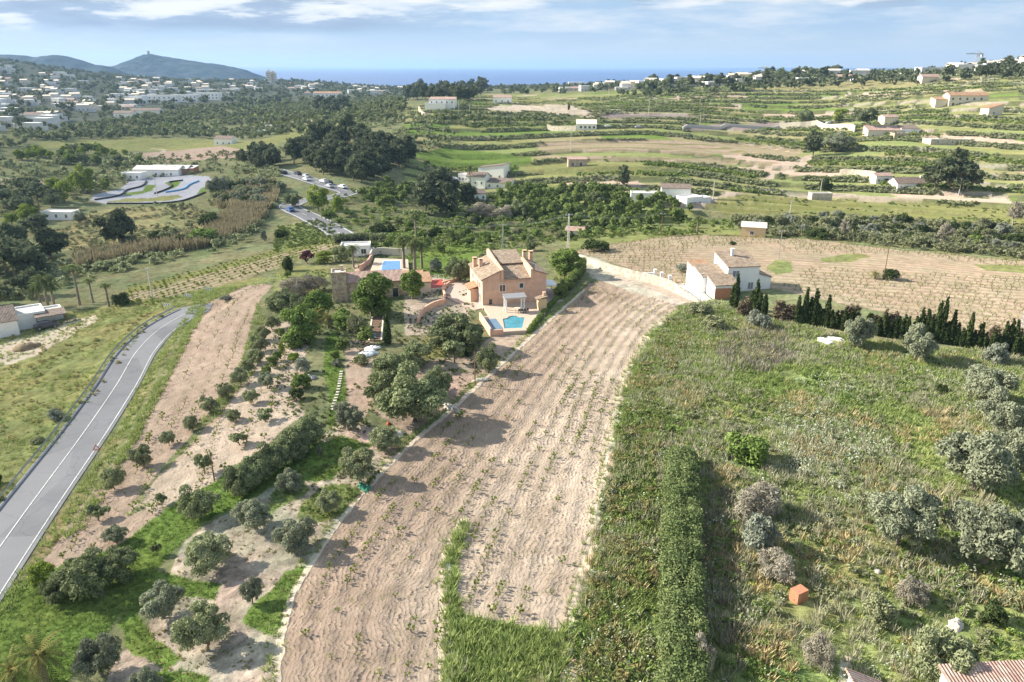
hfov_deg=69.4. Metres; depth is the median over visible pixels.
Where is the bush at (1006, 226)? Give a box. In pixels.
[995,221,1012,231]
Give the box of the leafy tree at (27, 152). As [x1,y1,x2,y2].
[23,148,30,158]
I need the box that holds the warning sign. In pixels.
[93,444,99,458]
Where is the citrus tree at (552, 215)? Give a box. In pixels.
[549,212,556,219]
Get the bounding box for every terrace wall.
[359,252,372,270]
[547,124,576,130]
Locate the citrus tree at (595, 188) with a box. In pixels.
[592,185,598,191]
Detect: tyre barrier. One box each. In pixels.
[94,180,146,199]
[107,191,205,203]
[154,179,182,193]
[165,180,198,192]
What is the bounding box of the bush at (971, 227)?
[967,223,979,230]
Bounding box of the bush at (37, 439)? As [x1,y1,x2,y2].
[29,436,45,444]
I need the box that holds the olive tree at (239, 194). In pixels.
[230,188,244,199]
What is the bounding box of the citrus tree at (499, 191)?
[496,187,504,196]
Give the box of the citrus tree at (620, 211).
[617,207,624,214]
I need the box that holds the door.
[392,287,398,296]
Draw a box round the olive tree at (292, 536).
[271,515,317,554]
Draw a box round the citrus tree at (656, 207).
[652,204,661,209]
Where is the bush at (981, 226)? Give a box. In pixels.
[971,223,988,231]
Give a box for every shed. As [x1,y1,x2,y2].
[458,173,466,182]
[630,190,656,200]
[741,221,766,237]
[890,132,917,137]
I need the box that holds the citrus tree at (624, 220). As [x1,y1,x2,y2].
[619,216,628,225]
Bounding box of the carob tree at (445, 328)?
[427,312,484,349]
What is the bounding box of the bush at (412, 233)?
[386,230,423,243]
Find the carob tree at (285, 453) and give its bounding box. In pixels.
[256,441,289,469]
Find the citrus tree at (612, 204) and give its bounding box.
[609,200,616,208]
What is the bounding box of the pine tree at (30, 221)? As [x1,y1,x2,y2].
[16,214,48,230]
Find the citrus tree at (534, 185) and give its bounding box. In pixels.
[531,182,541,188]
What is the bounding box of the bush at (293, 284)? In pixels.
[278,277,308,294]
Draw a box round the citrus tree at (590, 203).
[588,200,594,206]
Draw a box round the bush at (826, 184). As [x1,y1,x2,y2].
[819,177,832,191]
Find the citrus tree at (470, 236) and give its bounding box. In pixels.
[465,233,474,240]
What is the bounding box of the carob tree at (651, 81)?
[643,78,653,85]
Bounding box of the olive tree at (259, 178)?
[249,175,267,185]
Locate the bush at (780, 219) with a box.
[770,216,786,225]
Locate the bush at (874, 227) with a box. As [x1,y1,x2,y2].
[868,223,876,230]
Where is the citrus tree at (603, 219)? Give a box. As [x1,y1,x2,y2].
[599,216,608,222]
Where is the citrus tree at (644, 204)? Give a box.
[638,200,646,208]
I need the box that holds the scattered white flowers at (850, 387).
[564,300,1023,681]
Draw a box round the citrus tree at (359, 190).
[357,187,366,193]
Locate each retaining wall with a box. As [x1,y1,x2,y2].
[369,247,410,255]
[418,106,429,115]
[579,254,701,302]
[839,169,876,175]
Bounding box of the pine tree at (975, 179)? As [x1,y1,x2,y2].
[953,163,985,191]
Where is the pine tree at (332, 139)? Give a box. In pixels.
[323,134,340,144]
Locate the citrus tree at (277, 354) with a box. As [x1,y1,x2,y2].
[272,350,281,358]
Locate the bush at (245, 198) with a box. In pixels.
[239,194,252,200]
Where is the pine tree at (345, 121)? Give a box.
[338,112,356,141]
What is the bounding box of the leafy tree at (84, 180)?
[70,164,95,193]
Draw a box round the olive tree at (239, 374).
[228,367,248,384]
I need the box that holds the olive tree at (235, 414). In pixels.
[225,409,240,422]
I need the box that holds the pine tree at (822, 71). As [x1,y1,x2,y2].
[817,66,825,74]
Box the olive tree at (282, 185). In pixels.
[276,181,286,188]
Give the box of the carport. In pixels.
[33,307,67,322]
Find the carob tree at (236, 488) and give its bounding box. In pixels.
[221,465,255,496]
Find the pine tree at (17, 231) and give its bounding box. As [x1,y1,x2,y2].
[0,221,28,239]
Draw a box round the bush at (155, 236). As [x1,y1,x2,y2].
[149,234,165,239]
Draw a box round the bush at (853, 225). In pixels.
[845,223,858,230]
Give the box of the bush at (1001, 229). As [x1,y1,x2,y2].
[993,223,1005,232]
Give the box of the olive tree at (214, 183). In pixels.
[204,176,226,192]
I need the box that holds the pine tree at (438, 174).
[428,168,448,188]
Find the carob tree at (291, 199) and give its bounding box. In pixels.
[283,193,302,206]
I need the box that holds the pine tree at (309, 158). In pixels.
[305,151,319,170]
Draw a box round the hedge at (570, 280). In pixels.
[553,257,587,299]
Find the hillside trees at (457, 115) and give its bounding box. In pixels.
[397,108,566,148]
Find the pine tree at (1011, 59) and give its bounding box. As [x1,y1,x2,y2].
[1007,57,1016,61]
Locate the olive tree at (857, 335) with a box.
[844,316,877,346]
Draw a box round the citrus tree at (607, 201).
[604,198,611,204]
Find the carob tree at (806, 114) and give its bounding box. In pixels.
[795,108,813,121]
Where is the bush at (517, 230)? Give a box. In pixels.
[511,227,521,233]
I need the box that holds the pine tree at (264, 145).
[254,143,267,149]
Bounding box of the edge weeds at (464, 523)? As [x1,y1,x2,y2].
[259,283,686,681]
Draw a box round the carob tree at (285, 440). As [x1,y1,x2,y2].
[267,434,299,464]
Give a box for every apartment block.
[124,96,147,100]
[142,95,181,102]
[171,94,199,101]
[192,92,222,99]
[313,91,342,97]
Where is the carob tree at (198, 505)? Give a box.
[176,484,221,520]
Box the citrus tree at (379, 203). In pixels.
[376,200,383,206]
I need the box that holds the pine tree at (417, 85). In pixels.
[412,83,421,99]
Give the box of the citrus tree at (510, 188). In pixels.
[506,186,515,191]
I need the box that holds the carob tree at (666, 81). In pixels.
[657,77,671,85]
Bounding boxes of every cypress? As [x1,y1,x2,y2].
[283,256,292,270]
[383,313,391,343]
[729,283,734,306]
[732,273,740,307]
[736,299,745,316]
[743,295,751,315]
[750,291,754,309]
[752,279,760,308]
[755,292,762,312]
[760,293,768,314]
[771,300,781,318]
[777,300,786,319]
[784,304,791,320]
[786,304,795,321]
[793,295,801,322]
[798,306,802,323]
[802,287,809,323]
[806,296,813,324]
[810,288,820,325]
[813,303,822,325]
[818,308,824,326]
[823,294,831,327]
[828,309,834,327]
[833,310,840,328]
[839,310,843,327]
[840,310,848,330]
[845,305,850,315]
[848,310,853,325]
[850,304,855,316]
[854,304,861,315]
[874,317,882,335]
[880,312,888,335]
[882,308,888,321]
[886,318,893,337]
[891,317,899,337]
[892,310,899,322]
[897,318,905,338]
[903,315,911,338]
[919,307,925,325]
[923,308,932,332]
[927,314,935,333]
[931,300,944,340]
[937,295,949,342]
[941,321,950,343]
[946,309,958,344]
[952,322,961,345]
[957,328,966,346]
[963,312,975,347]
[969,329,977,347]
[975,321,985,347]
[980,331,988,349]
[988,325,997,345]
[988,328,998,348]
[996,324,1001,339]
[996,335,1002,348]
[1002,321,1009,343]
[1006,318,1016,351]
[1009,319,1020,350]
[1010,337,1019,355]
[1018,333,1023,355]
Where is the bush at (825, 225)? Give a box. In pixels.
[819,224,830,228]
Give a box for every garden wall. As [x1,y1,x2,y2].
[417,299,444,322]
[441,281,450,299]
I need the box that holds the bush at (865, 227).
[857,224,872,230]
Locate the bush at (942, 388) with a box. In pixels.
[934,383,948,393]
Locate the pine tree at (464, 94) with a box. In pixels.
[461,88,468,98]
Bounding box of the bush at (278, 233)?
[274,229,288,237]
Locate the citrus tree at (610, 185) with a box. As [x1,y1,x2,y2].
[607,183,615,190]
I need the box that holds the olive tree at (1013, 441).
[996,426,1023,470]
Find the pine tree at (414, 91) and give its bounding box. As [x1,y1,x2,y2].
[409,86,420,96]
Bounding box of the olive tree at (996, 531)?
[941,498,1023,573]
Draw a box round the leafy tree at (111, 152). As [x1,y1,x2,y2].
[108,148,117,155]
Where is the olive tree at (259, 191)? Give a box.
[252,189,267,194]
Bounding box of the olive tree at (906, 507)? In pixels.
[865,484,943,545]
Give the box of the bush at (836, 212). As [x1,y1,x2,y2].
[832,210,845,217]
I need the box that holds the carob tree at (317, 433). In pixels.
[294,409,326,444]
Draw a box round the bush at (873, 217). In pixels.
[869,215,878,220]
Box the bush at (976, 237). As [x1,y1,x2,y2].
[970,234,982,242]
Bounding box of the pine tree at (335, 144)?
[329,140,339,150]
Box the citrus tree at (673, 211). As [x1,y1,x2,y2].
[669,207,678,215]
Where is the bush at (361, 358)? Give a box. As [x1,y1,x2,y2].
[353,353,368,366]
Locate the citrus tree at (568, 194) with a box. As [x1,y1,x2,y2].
[564,191,571,197]
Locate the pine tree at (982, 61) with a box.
[977,57,986,63]
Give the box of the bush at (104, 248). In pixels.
[96,245,109,251]
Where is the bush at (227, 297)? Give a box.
[219,294,231,300]
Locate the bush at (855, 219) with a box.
[841,214,858,224]
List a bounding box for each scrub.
[0,149,251,213]
[0,163,282,299]
[0,297,200,499]
[55,204,208,249]
[307,186,734,249]
[564,302,1023,681]
[580,313,699,681]
[732,213,1023,258]
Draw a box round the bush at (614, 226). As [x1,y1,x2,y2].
[609,224,618,231]
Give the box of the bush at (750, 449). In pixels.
[724,430,770,469]
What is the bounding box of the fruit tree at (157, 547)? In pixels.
[149,542,161,555]
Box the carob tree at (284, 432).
[274,427,311,446]
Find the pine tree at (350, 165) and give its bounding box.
[344,157,356,180]
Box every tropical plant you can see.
[0,643,31,681]
[2,626,71,681]
[309,308,325,334]
[320,311,333,328]
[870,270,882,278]
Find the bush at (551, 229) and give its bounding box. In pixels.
[548,227,556,232]
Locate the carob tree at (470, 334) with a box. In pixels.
[454,323,484,349]
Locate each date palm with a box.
[28,282,48,304]
[29,274,54,305]
[37,280,61,304]
[345,244,359,267]
[392,232,410,267]
[402,235,424,269]
[416,241,430,268]
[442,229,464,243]
[466,165,472,183]
[691,215,704,234]
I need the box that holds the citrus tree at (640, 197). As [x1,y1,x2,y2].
[636,193,643,200]
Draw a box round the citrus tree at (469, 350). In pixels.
[458,343,472,356]
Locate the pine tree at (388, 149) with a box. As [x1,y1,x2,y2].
[379,142,398,159]
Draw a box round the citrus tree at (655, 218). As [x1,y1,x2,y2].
[650,214,658,224]
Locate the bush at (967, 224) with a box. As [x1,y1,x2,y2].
[960,221,971,229]
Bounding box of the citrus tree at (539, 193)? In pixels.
[531,188,542,197]
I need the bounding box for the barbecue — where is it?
[534,291,547,309]
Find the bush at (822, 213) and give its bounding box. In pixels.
[818,210,829,218]
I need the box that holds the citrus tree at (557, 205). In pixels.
[550,200,561,209]
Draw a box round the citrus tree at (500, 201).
[496,197,503,205]
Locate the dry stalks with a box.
[575,299,1023,681]
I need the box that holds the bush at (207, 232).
[188,228,220,244]
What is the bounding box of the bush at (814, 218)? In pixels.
[806,215,818,221]
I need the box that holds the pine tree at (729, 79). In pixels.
[725,76,733,83]
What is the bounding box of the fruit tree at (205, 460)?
[193,453,212,472]
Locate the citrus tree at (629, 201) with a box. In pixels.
[625,196,633,204]
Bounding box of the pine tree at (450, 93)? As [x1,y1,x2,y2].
[447,88,455,96]
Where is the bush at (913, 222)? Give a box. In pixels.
[909,219,918,225]
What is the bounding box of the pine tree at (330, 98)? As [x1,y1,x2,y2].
[326,95,334,101]
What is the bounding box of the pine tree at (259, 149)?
[252,145,263,154]
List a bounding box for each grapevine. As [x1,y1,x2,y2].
[84,233,1023,613]
[406,623,414,631]
[434,627,442,635]
[487,604,496,611]
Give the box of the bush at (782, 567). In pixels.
[757,546,795,585]
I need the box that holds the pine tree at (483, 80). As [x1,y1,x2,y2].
[476,76,489,88]
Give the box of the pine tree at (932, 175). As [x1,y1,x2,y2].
[920,162,951,188]
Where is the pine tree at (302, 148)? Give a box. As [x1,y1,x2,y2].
[298,146,307,156]
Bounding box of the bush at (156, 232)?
[147,230,160,236]
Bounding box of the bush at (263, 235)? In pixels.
[260,229,266,240]
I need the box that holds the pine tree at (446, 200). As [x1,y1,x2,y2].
[433,181,458,213]
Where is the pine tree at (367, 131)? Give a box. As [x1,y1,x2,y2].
[363,128,370,134]
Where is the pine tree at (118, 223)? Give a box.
[91,207,137,240]
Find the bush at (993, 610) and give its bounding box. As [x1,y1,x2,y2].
[980,598,1008,627]
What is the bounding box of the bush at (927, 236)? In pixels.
[922,233,932,240]
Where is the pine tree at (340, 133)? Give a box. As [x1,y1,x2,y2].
[325,128,350,142]
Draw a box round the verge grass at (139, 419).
[0,282,265,618]
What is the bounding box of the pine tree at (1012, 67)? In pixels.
[1009,63,1019,70]
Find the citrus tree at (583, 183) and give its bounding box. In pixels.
[580,181,586,189]
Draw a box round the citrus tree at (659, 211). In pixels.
[655,209,664,219]
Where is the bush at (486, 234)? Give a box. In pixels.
[479,231,490,236]
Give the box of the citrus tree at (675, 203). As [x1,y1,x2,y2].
[672,198,681,206]
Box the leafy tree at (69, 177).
[65,173,77,188]
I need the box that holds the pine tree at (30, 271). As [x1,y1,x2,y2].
[23,266,46,296]
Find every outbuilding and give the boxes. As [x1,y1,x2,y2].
[845,667,881,681]
[937,659,1023,681]
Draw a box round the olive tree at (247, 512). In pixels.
[230,498,273,529]
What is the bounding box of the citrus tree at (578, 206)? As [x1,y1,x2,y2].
[572,204,582,211]
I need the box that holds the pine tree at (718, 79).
[713,76,723,84]
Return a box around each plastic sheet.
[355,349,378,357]
[365,345,381,349]
[818,337,834,344]
[827,336,844,340]
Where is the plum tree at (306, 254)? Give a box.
[299,250,313,263]
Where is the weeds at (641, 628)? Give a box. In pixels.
[575,313,703,681]
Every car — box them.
[33,320,58,330]
[286,207,294,211]
[338,184,346,188]
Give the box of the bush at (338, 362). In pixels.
[331,358,341,366]
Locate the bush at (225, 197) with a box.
[222,194,231,203]
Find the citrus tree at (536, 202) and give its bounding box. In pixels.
[532,199,541,207]
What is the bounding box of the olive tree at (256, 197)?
[250,193,268,203]
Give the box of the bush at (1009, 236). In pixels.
[1003,233,1023,241]
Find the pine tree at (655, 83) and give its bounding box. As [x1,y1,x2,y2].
[653,78,660,85]
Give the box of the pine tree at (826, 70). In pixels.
[818,68,828,74]
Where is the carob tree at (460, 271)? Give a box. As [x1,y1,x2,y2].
[443,256,470,281]
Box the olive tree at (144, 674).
[127,665,164,681]
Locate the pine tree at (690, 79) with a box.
[683,74,694,84]
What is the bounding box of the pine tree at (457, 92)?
[452,86,462,98]
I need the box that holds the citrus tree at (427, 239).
[423,237,430,245]
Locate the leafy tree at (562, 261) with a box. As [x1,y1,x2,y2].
[549,248,582,276]
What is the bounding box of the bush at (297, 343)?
[284,336,305,348]
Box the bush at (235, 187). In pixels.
[230,184,243,191]
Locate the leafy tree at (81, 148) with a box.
[76,145,85,153]
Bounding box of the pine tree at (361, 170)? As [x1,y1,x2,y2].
[351,157,371,182]
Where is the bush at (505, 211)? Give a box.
[487,204,514,219]
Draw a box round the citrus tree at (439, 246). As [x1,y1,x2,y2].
[435,242,447,251]
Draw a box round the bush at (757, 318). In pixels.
[746,309,771,327]
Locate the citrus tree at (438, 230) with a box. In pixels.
[430,225,440,232]
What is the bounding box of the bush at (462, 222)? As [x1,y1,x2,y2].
[458,220,466,225]
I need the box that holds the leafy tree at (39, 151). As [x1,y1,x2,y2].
[36,146,44,157]
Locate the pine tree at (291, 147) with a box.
[282,138,305,163]
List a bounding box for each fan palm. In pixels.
[61,264,83,305]
[81,277,94,302]
[97,282,114,306]
[408,212,422,250]
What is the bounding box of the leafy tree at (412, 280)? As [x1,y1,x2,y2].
[399,269,424,298]
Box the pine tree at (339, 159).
[332,154,347,175]
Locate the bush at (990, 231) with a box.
[981,228,998,238]
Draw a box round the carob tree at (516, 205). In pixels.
[509,198,527,215]
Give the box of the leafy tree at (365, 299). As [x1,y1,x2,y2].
[351,271,393,316]
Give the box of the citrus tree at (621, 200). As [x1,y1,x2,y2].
[616,195,625,203]
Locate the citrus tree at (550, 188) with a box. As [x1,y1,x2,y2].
[546,186,554,194]
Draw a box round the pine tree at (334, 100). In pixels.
[331,98,340,104]
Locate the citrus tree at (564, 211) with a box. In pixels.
[561,208,570,216]
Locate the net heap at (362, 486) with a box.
[358,482,370,492]
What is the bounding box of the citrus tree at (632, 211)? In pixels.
[629,208,637,214]
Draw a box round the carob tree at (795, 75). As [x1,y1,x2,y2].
[790,73,799,79]
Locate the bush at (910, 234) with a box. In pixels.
[904,231,918,238]
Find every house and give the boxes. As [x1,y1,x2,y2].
[0,303,63,337]
[22,112,45,118]
[113,110,136,117]
[130,108,162,114]
[213,135,237,144]
[425,97,456,109]
[465,248,548,305]
[661,183,691,197]
[676,194,710,206]
[686,248,771,298]
[888,175,928,191]
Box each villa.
[0,67,11,73]
[0,80,11,87]
[0,95,15,103]
[0,98,9,103]
[0,116,13,124]
[0,122,5,130]
[18,88,34,91]
[19,79,30,84]
[22,99,39,105]
[22,122,47,130]
[24,95,40,102]
[32,117,60,128]
[37,111,52,114]
[39,115,63,122]
[42,95,51,100]
[44,86,56,89]
[46,82,59,86]
[49,93,60,97]
[50,76,64,81]
[50,88,63,94]
[51,98,65,102]
[52,111,67,121]
[56,72,66,76]
[61,95,76,98]
[64,88,79,93]
[65,74,76,79]
[66,98,77,101]
[69,92,80,99]
[76,103,95,111]
[85,102,100,110]
[106,101,115,105]
[109,93,119,97]
[119,86,128,91]
[121,105,134,109]
[123,98,140,105]
[124,88,134,92]
[141,85,151,90]
[152,86,163,90]
[164,82,173,86]
[167,87,179,91]
[191,82,200,86]
[366,90,380,94]
[568,82,584,86]
[570,86,578,90]
[576,119,596,129]
[579,86,592,90]
[605,80,615,87]
[615,87,627,90]
[620,82,634,88]
[629,80,638,85]
[693,76,705,85]
[701,81,721,86]
[734,72,749,77]
[752,75,772,82]
[828,69,840,77]
[836,74,852,80]
[849,70,866,75]
[855,69,869,74]
[914,67,947,74]
[955,64,986,74]
[1018,55,1023,64]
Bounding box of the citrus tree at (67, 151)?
[63,149,73,153]
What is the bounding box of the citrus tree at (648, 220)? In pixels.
[644,216,652,224]
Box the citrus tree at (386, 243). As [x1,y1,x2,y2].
[382,239,392,246]
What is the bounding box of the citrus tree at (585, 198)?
[582,194,590,203]
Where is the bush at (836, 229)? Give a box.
[833,227,844,235]
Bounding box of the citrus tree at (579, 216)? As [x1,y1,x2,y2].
[575,213,584,219]
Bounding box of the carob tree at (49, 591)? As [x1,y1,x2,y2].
[38,577,69,605]
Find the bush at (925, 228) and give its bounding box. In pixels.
[913,224,928,232]
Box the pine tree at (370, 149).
[364,146,376,152]
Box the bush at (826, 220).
[818,216,835,227]
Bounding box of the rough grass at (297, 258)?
[270,241,564,282]
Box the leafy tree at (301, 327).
[278,303,320,346]
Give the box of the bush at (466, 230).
[459,227,469,235]
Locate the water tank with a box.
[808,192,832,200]
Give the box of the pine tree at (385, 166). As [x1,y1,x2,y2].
[379,158,392,177]
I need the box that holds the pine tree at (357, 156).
[347,153,365,163]
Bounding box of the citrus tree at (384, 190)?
[381,187,389,193]
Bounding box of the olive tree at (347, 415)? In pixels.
[333,400,363,430]
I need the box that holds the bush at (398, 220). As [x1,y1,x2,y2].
[396,217,404,223]
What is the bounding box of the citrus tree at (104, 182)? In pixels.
[99,177,109,187]
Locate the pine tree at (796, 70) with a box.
[791,68,800,75]
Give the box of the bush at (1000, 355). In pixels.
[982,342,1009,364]
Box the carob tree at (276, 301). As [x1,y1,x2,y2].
[264,287,300,314]
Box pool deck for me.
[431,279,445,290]
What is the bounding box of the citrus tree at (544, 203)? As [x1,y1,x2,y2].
[540,199,549,207]
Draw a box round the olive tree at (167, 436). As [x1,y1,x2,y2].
[157,431,175,445]
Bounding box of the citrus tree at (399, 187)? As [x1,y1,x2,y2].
[396,184,402,190]
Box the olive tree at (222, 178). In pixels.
[219,176,233,182]
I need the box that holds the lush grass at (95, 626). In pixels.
[0,331,370,681]
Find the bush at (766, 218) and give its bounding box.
[761,215,773,222]
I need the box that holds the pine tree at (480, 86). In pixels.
[476,83,484,95]
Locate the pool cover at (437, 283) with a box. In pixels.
[431,279,443,287]
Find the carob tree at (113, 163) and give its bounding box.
[108,160,121,166]
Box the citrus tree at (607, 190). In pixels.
[604,186,612,194]
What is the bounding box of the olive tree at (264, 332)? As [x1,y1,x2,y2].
[254,326,270,339]
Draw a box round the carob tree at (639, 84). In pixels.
[634,82,644,87]
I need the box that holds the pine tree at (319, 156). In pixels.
[312,150,332,174]
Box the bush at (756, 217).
[748,215,762,221]
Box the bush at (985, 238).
[972,235,990,243]
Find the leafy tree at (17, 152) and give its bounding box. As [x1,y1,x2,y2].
[13,149,23,159]
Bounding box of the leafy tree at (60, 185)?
[52,180,72,202]
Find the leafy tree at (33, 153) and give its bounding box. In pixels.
[30,151,37,156]
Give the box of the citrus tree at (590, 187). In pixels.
[587,184,593,191]
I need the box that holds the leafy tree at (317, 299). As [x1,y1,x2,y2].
[303,289,333,317]
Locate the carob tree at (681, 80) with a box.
[678,77,685,84]
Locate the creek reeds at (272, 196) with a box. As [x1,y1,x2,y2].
[213,176,281,209]
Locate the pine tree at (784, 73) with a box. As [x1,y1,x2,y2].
[782,71,789,82]
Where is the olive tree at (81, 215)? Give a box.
[73,211,85,222]
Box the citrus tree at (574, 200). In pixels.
[570,196,579,203]
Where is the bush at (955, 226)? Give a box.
[949,221,959,229]
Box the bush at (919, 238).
[912,234,924,244]
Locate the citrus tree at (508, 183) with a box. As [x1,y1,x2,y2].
[505,181,511,187]
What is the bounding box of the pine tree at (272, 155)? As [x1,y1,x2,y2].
[264,147,281,166]
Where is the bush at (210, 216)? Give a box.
[196,211,218,226]
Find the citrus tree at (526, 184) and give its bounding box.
[524,181,532,192]
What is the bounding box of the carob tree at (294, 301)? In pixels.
[282,294,304,308]
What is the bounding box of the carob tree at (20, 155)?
[13,151,24,159]
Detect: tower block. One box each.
[266,69,271,82]
[271,71,276,82]
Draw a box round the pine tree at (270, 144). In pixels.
[266,142,274,149]
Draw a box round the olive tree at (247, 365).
[239,358,254,373]
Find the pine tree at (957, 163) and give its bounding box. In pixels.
[937,147,978,191]
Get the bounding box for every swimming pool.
[381,261,399,269]
[503,316,523,327]
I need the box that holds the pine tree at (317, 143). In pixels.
[309,140,322,148]
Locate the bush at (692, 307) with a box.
[686,302,711,313]
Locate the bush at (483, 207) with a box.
[466,202,495,218]
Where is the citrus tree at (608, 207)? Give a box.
[604,204,612,211]
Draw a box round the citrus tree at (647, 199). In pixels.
[643,197,651,204]
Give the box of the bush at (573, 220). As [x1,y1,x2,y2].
[570,218,581,222]
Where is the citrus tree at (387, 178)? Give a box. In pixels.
[383,175,390,182]
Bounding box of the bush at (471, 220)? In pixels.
[467,216,477,223]
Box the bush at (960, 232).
[953,227,967,237]
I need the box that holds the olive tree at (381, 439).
[368,426,404,452]
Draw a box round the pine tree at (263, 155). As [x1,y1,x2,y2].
[261,149,271,163]
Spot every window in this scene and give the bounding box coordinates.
[499,284,505,291]
[732,270,739,277]
[747,282,753,288]
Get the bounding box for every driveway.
[446,280,481,310]
[678,283,714,304]
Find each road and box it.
[0,303,211,600]
[263,168,383,256]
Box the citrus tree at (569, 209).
[566,205,573,214]
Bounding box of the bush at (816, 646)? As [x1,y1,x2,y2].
[801,630,838,674]
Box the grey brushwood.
[699,325,797,681]
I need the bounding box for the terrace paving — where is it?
[546,280,563,301]
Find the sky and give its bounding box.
[0,0,1023,67]
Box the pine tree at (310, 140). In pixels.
[304,137,313,146]
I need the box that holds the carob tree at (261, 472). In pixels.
[241,456,274,488]
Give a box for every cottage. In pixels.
[40,209,79,219]
[468,189,486,201]
[493,95,511,103]
[565,226,586,234]
[869,172,893,183]
[878,114,898,124]
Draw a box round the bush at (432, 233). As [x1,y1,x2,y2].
[427,229,437,237]
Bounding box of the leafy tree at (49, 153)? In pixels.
[45,150,53,158]
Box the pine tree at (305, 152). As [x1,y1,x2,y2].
[301,145,316,161]
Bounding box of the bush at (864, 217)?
[860,216,872,219]
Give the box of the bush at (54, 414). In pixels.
[47,408,64,422]
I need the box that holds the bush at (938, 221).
[932,218,945,225]
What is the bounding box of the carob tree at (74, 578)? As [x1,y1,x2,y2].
[49,545,108,601]
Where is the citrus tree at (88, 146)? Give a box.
[79,142,93,152]
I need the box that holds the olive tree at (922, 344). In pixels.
[902,322,938,359]
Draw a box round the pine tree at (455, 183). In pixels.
[443,173,459,195]
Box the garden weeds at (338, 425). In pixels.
[268,243,479,516]
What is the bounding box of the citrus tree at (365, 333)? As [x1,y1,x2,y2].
[357,325,374,342]
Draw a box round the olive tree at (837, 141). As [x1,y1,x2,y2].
[822,131,856,151]
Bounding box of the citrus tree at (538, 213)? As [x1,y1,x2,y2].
[533,211,542,218]
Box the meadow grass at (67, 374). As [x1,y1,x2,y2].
[0,292,206,492]
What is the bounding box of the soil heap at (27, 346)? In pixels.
[12,342,40,351]
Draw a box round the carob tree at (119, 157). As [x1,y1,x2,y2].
[108,153,124,161]
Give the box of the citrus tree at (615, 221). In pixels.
[610,216,619,224]
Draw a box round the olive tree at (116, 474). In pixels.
[99,466,126,489]
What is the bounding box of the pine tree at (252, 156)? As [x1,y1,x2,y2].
[248,152,260,163]
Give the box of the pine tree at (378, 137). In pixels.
[375,134,382,147]
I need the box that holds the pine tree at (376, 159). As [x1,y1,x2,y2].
[371,152,383,176]
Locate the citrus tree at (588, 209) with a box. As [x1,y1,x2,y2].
[585,206,592,213]
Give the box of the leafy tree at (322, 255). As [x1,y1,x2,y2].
[315,250,332,262]
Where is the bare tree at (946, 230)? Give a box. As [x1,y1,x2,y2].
[936,222,955,240]
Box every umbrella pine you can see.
[0,189,11,208]
[0,235,30,270]
[0,240,15,276]
[0,243,30,275]
[0,285,14,300]
[1,195,29,218]
[2,273,28,298]
[10,187,35,197]
[13,177,40,187]
[13,196,34,208]
[22,181,50,205]
[36,188,60,208]
[41,193,60,208]
[853,107,878,124]
[977,65,1000,85]
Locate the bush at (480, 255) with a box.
[477,252,486,257]
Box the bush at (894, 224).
[890,223,905,228]
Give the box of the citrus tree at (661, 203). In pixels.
[658,199,664,207]
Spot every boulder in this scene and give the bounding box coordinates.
[392,430,404,437]
[443,401,460,412]
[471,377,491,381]
[874,568,881,574]
[946,617,964,632]
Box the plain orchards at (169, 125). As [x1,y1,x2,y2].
[62,102,378,131]
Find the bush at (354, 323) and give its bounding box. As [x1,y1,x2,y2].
[346,313,366,333]
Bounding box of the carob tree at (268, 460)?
[241,452,277,482]
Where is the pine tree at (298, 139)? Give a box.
[293,136,303,143]
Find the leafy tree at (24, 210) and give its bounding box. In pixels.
[15,203,38,218]
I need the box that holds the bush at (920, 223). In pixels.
[911,221,925,230]
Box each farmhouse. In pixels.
[466,171,489,188]
[478,163,508,177]
[862,125,919,137]
[930,92,989,107]
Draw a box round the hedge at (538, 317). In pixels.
[526,294,562,333]
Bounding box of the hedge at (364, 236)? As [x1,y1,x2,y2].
[331,231,403,243]
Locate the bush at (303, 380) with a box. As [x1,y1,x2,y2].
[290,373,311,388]
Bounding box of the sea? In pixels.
[236,67,913,85]
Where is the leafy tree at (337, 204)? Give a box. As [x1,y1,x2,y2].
[331,196,344,215]
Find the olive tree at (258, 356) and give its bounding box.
[246,348,264,363]
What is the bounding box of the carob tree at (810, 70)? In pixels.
[806,67,818,73]
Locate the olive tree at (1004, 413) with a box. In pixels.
[972,385,1023,431]
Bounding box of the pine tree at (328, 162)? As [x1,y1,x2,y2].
[320,155,338,174]
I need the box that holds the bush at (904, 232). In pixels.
[897,229,909,235]
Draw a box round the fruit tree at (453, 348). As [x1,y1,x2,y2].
[442,340,464,362]
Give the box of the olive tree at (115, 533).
[99,524,128,542]
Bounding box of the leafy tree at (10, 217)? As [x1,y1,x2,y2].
[1,213,18,225]
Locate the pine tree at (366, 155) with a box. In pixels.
[359,150,374,170]
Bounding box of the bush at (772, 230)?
[768,226,784,235]
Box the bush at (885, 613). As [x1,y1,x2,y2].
[861,591,899,629]
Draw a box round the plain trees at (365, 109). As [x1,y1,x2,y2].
[0,93,407,146]
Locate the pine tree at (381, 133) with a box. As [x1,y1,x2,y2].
[375,130,386,136]
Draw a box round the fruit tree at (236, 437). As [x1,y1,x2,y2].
[228,431,248,444]
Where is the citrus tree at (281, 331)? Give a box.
[278,328,284,335]
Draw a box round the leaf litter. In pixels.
[129,354,391,681]
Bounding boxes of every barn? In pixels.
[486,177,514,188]
[917,74,942,82]
[980,103,1003,114]
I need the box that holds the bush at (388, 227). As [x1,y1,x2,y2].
[369,221,396,232]
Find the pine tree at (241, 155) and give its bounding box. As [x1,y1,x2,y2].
[235,148,247,161]
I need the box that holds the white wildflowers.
[774,399,908,502]
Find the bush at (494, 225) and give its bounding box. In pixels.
[487,221,497,229]
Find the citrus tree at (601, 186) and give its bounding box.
[597,183,604,191]
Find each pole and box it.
[145,268,152,297]
[209,450,214,480]
[474,352,475,384]
[502,224,505,246]
[567,214,569,247]

